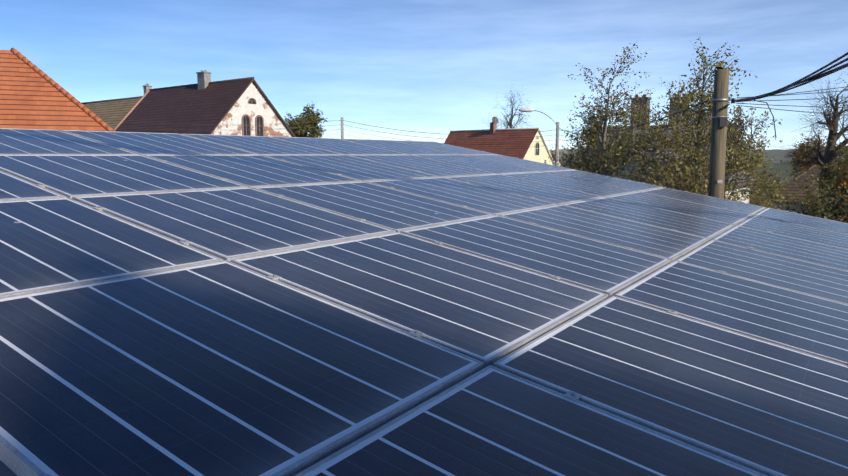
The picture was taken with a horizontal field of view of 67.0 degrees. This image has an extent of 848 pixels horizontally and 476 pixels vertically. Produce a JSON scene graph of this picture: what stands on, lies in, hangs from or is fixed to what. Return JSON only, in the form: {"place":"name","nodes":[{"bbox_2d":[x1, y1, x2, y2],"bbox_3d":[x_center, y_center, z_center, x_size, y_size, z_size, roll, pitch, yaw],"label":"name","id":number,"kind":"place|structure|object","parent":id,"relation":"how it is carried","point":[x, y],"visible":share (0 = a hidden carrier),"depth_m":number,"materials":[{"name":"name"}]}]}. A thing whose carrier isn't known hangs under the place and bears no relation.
{"place":"outdoors","nodes":[
{"label":"outdoors","id":0,"kind":"place"},
{"bbox_2d":[0,460,16,475],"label":"hall roof","id":1,"kind":"structure","parent":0,"point":[5,470],"depth_m":1.13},
{"bbox_2d":[0,128,847,475],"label":"solar array","id":2,"kind":"object","parent":1,"relation":"on","point":[188,304],"visible":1,"depth_m":1.97,"materials":[{"name":"blue glass"}]},
{"bbox_2d":[0,48,115,131],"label":"tiled roof","id":3,"kind":"structure","parent":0,"point":[33,96],"depth_m":28.96,"materials":[{"name":"tile"}]},
{"bbox_2d":[82,96,141,128],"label":"roof","id":4,"kind":"structure","parent":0,"point":[112,110],"depth_m":60.58,"materials":[{"name":"brown tile"}]},
{"bbox_2d":[142,83,151,93],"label":"chimney","id":5,"kind":"object","parent":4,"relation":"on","point":[147,86],"visible":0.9,"depth_m":58.39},
{"bbox_2d":[115,77,295,136],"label":"house","id":6,"kind":"structure","parent":0,"point":[223,106],"depth_m":50.61,"materials":[{"name":"brown tile"}]},
{"bbox_2d":[114,89,149,129],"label":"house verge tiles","id":7,"kind":"object","parent":6,"relation":"attached to","point":[131,110],"visible":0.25,"depth_m":56.95,"materials":[{"name":"tile"}]},
{"bbox_2d":[196,70,211,89],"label":"house chimney","id":8,"kind":"object","parent":6,"relation":"on","point":[203,78],"visible":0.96,"depth_m":52.37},
{"bbox_2d":[241,98,263,135],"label":"house windows","id":9,"kind":"structure","parent":6,"relation":"in","point":[259,123],"depth_m":49.39,"materials":[{"name":"grey glass"}]},
{"bbox_2d":[0,0,847,149],"label":"sky","id":10,"kind":"structure","parent":0,"point":[429,67],"materials":[{"name":"blue"}]},
{"bbox_2d":[444,127,554,164],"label":"house","id":11,"kind":"structure","parent":0,"point":[514,149],"depth_m":77.94,"materials":[{"name":"red tile"}]},
{"bbox_2d":[490,121,496,133],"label":"house chimney","id":12,"kind":"object","parent":11,"relation":"on","point":[493,126],"visible":0.94,"depth_m":80.54,"materials":[{"name":"brick"}]},
{"bbox_2d":[535,135,546,162],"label":"house windows","id":13,"kind":"structure","parent":11,"relation":"in","point":[537,151],"depth_m":76.14,"materials":[{"name":"white glass"}]},
{"bbox_2d":[578,124,741,164],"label":"slate house","id":14,"kind":"structure","parent":0,"point":[635,131],"depth_m":34.08,"materials":[{"name":"tile"}]},
{"bbox_2d":[630,94,651,129],"bbox_3d":[11.762,-6.583,34.903,0.970,2.430,0.720,5,9,34],"label":"chimney","id":15,"kind":"object","parent":14,"relation":"on","point":[645,101],"visible":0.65,"depth_m":34.57,"materials":[{"name":"brick"}]},
{"bbox_2d":[669,94,689,129],"bbox_3d":[13.442,-6.396,33.779,0.970,2.350,0.720,5,9,34],"label":"chimney","id":16,"kind":"object","parent":14,"relation":"on","point":[671,104],"visible":0.1,"depth_m":33.59,"materials":[{"name":"brick"}]},
{"bbox_2d":[549,147,845,162],"bbox_3d":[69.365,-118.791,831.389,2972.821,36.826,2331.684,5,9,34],"label":"distant hills","id":17,"kind":"structure","parent":0,"point":[777,154],"depth_m":453.23,"materials":[{"name":"green plant"}]},
{"bbox_2d":[563,162,834,205],"bbox_3d":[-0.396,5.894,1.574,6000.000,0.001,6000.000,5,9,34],"label":"ground","id":18,"kind":"structure","parent":0,"point":[780,166],"depth_m":229.65,"materials":[{"name":"green plant"}]},
{"bbox_2d":[284,101,327,137],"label":"tree","id":19,"kind":"object","parent":18,"relation":"on","point":[307,117],"visible":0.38,"depth_m":71.70,"materials":[{"name":"green plant"}]},
{"bbox_2d":[341,117,343,138],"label":"pole","id":20,"kind":"object","parent":18,"relation":"on","point":[342,129],"visible":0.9,"depth_m":43.01,"materials":[{"name":"concrete"}]},
{"bbox_2d":[480,83,538,129],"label":"bare tree","id":21,"kind":"object","parent":18,"relation":"on","point":[509,123],"visible":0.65,"depth_m":102.51,"materials":[{"name":"brown plant"}]},
{"bbox_2d":[519,108,558,165],"bbox_3d":[7.157,-3.631,40.189,2.571,8.911,0.631,1,8,9],"label":"street lamp","id":22,"kind":"object","parent":18,"relation":"on","point":[556,123],"visible":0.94,"depth_m":39.55,"materials":[{"name":"metal"}]},
{"bbox_2d":[103,118,794,156],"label":"low voltage wires","id":23,"kind":"object","parent":22,"relation":"attached to","point":[371,130],"visible":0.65,"depth_m":41.35,"materials":[{"name":"grey metal"}]},
{"bbox_2d":[546,125,621,174],"bbox_3d":[5.299,0.004,19.901,5.150,6.948,4.578,-3,8,-22],"label":"yellow shrub","id":24,"kind":"object","parent":18,"relation":"on","point":[587,151],"visible":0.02,"depth_m":19.39,"materials":[{"name":"green plant"}]},
{"bbox_2d":[548,43,650,172],"bbox_3d":[5.437,-1.482,20.759,3.415,9.680,4.537,2,8,16],"label":"tree","id":25,"kind":"object","parent":18,"relation":"on","point":[596,123],"visible":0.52,"depth_m":20.70,"materials":[{"name":"green plant"}]},
{"bbox_2d":[562,104,646,170],"bbox_3d":[6.422,-1.103,24.290,3.950,8.013,3.911,5,9,34],"label":"tree","id":26,"kind":"object","parent":18,"relation":"on","point":[620,140],"visible":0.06,"depth_m":23.64,"materials":[{"name":"green plant"}]},
{"bbox_2d":[573,138,685,187],"bbox_3d":[4.555,0.539,17.520,5.436,6.506,5.259,-4,8,-28],"label":"yellow shrub","id":27,"kind":"object","parent":18,"relation":"on","point":[617,166],"visible":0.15,"depth_m":17.72,"materials":[{"name":"green plant"}]},
{"bbox_2d":[606,82,665,160],"bbox_3d":[8.299,-1.775,25.792,3.481,8.959,3.538,5,9,34],"label":"tree","id":28,"kind":"object","parent":18,"relation":"on","point":[633,124],"visible":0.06,"depth_m":25.45,"materials":[{"name":"green plant"}]},
{"bbox_2d":[591,133,706,194],"bbox_3d":[5.617,0.557,16.917,4.263,6.622,5.727,5,9,34],"label":"yellow shrub","id":29,"kind":"object","parent":18,"relation":"on","point":[645,162],"visible":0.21,"depth_m":16.18,"materials":[{"name":"green plant"}]},
{"bbox_2d":[624,57,712,155],"bbox_3d":[8.509,-1.589,22.947,3.774,9.334,3.764,1,7,6],"label":"tree","id":30,"kind":"object","parent":18,"relation":"on","point":[655,132],"visible":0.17,"depth_m":22.15,"materials":[{"name":"green plant"}]},
{"bbox_2d":[638,77,709,151],"bbox_3d":[9.709,-1.504,24.149,3.668,8.843,4.297,5,9,34],"label":"tree","id":31,"kind":"object","parent":18,"relation":"on","point":[669,96],"visible":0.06,"depth_m":23.46,"materials":[{"name":"green plant"}]},
{"bbox_2d":[597,147,759,203],"bbox_3d":[8.362,0.114,21.669,3.830,6.270,6.960,6,10,39],"label":"bush","id":32,"kind":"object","parent":18,"relation":"on","point":[662,161],"visible":0.06,"depth_m":19.26,"materials":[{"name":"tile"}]},
{"bbox_2d":[607,122,767,203],"bbox_3d":[6.794,0.311,17.499,4.511,6.962,5.891,0,7,-3],"label":"yellow shrub","id":33,"kind":"object","parent":18,"relation":"on","point":[677,146],"visible":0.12,"depth_m":16.68,"materials":[{"name":"green plant"}]},
{"bbox_2d":[610,142,783,207],"bbox_3d":[6.019,0.742,16.326,6.226,6.407,3.624,5,9,34],"label":"yellow shrub","id":34,"kind":"object","parent":18,"relation":"on","point":[660,167],"visible":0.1,"depth_m":15.66,"materials":[{"name":"green plant"}]},
{"bbox_2d":[644,34,766,200],"bbox_3d":[7.374,-0.871,18.086,3.702,9.165,3.443,0,7,0],"label":"tree","id":35,"kind":"object","parent":18,"relation":"on","point":[704,120],"visible":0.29,"depth_m":17.34,"materials":[{"name":"green plant"}]},
{"bbox_2d":[642,149,791,207],"bbox_3d":[6.572,0.810,16.434,4.501,6.242,4.032,2,8,12],"label":"yellow shrub","id":36,"kind":"object","parent":18,"relation":"on","point":[707,180],"visible":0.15,"depth_m":15.61,"materials":[{"name":"green plant"}]},
{"bbox_2d":[708,66,735,198],"bbox_3d":[6.228,0.342,13.793,0.467,7.859,0.517,5,9,34],"label":"wood pole","id":37,"kind":"object","parent":18,"relation":"on","point":[719,117],"visible":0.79,"depth_m":13.35,"materials":[{"name":"brown"}]},
{"bbox_2d":[559,52,847,198],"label":"power lines","id":38,"kind":"object","parent":37,"relation":"attached to","point":[809,78],"visible":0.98,"depth_m":12.21,"materials":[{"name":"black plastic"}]},
{"bbox_2d":[674,102,786,207],"bbox_3d":[8.734,-0.401,19.110,3.456,7.961,3.423,5,9,34],"label":"tree","id":39,"kind":"object","parent":18,"relation":"on","point":[741,163],"visible":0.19,"depth_m":18.36,"materials":[{"name":"green plant"}]},
{"bbox_2d":[726,102,796,207],"bbox_3d":[11.899,-1.045,24.203,3.471,7.923,3.514,-2,8,-15],"label":"tree","id":40,"kind":"object","parent":18,"relation":"on","point":[748,140],"visible":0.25,"depth_m":23.25,"materials":[{"name":"green plant"}]},
{"bbox_2d":[750,166,810,209],"bbox_3d":[13.691,-0.368,26.963,4.398,5.859,4.746,0,7,-2],"label":"light shrub","id":41,"kind":"object","parent":18,"relation":"on","point":[766,201],"visible":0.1,"depth_m":26.43,"materials":[{"name":"green plant"}]},
{"bbox_2d":[774,130,841,183],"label":"tree","id":42,"kind":"object","parent":18,"relation":"on","point":[802,168],"visible":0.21,"depth_m":62.55,"materials":[{"name":"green plant"}]},
{"bbox_2d":[773,181,847,222],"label":"dark shrub","id":43,"kind":"object","parent":18,"relation":"on","point":[841,213],"visible":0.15,"depth_m":17.70,"materials":[{"name":"green plant"}]},
{"bbox_2d":[777,54,847,216],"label":"bare tree","id":44,"kind":"object","parent":18,"relation":"on","point":[830,121],"visible":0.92,"depth_m":43.67,"materials":[{"name":"brown plant"}]},
{"bbox_2d":[779,170,847,222],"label":"dark shrub","id":45,"kind":"object","parent":18,"relation":"on","point":[808,195],"visible":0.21,"depth_m":20.80,"materials":[{"name":"green plant"}]},
{"bbox_2d":[791,140,847,221],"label":"bush","id":46,"kind":"object","parent":18,"relation":"on","point":[839,163],"visible":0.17,"depth_m":42.15,"materials":[{"name":"green plant"}]},
{"bbox_2d":[812,146,847,222],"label":"bush","id":47,"kind":"object","parent":18,"relation":"on","point":[843,184],"visible":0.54,"depth_m":33.00,"materials":[{"name":"green plant"}]},
{"bbox_2d":[819,188,847,221],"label":"dark shrub","id":48,"kind":"object","parent":18,"relation":"on","point":[843,207],"visible":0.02,"depth_m":15.87,"materials":[{"name":"green plant"}]},
{"bbox_2d":[763,164,840,220],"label":"old barn","id":49,"kind":"structure","parent":0,"point":[793,188],"depth_m":50.80,"materials":[{"name":"tile"}]}
]}

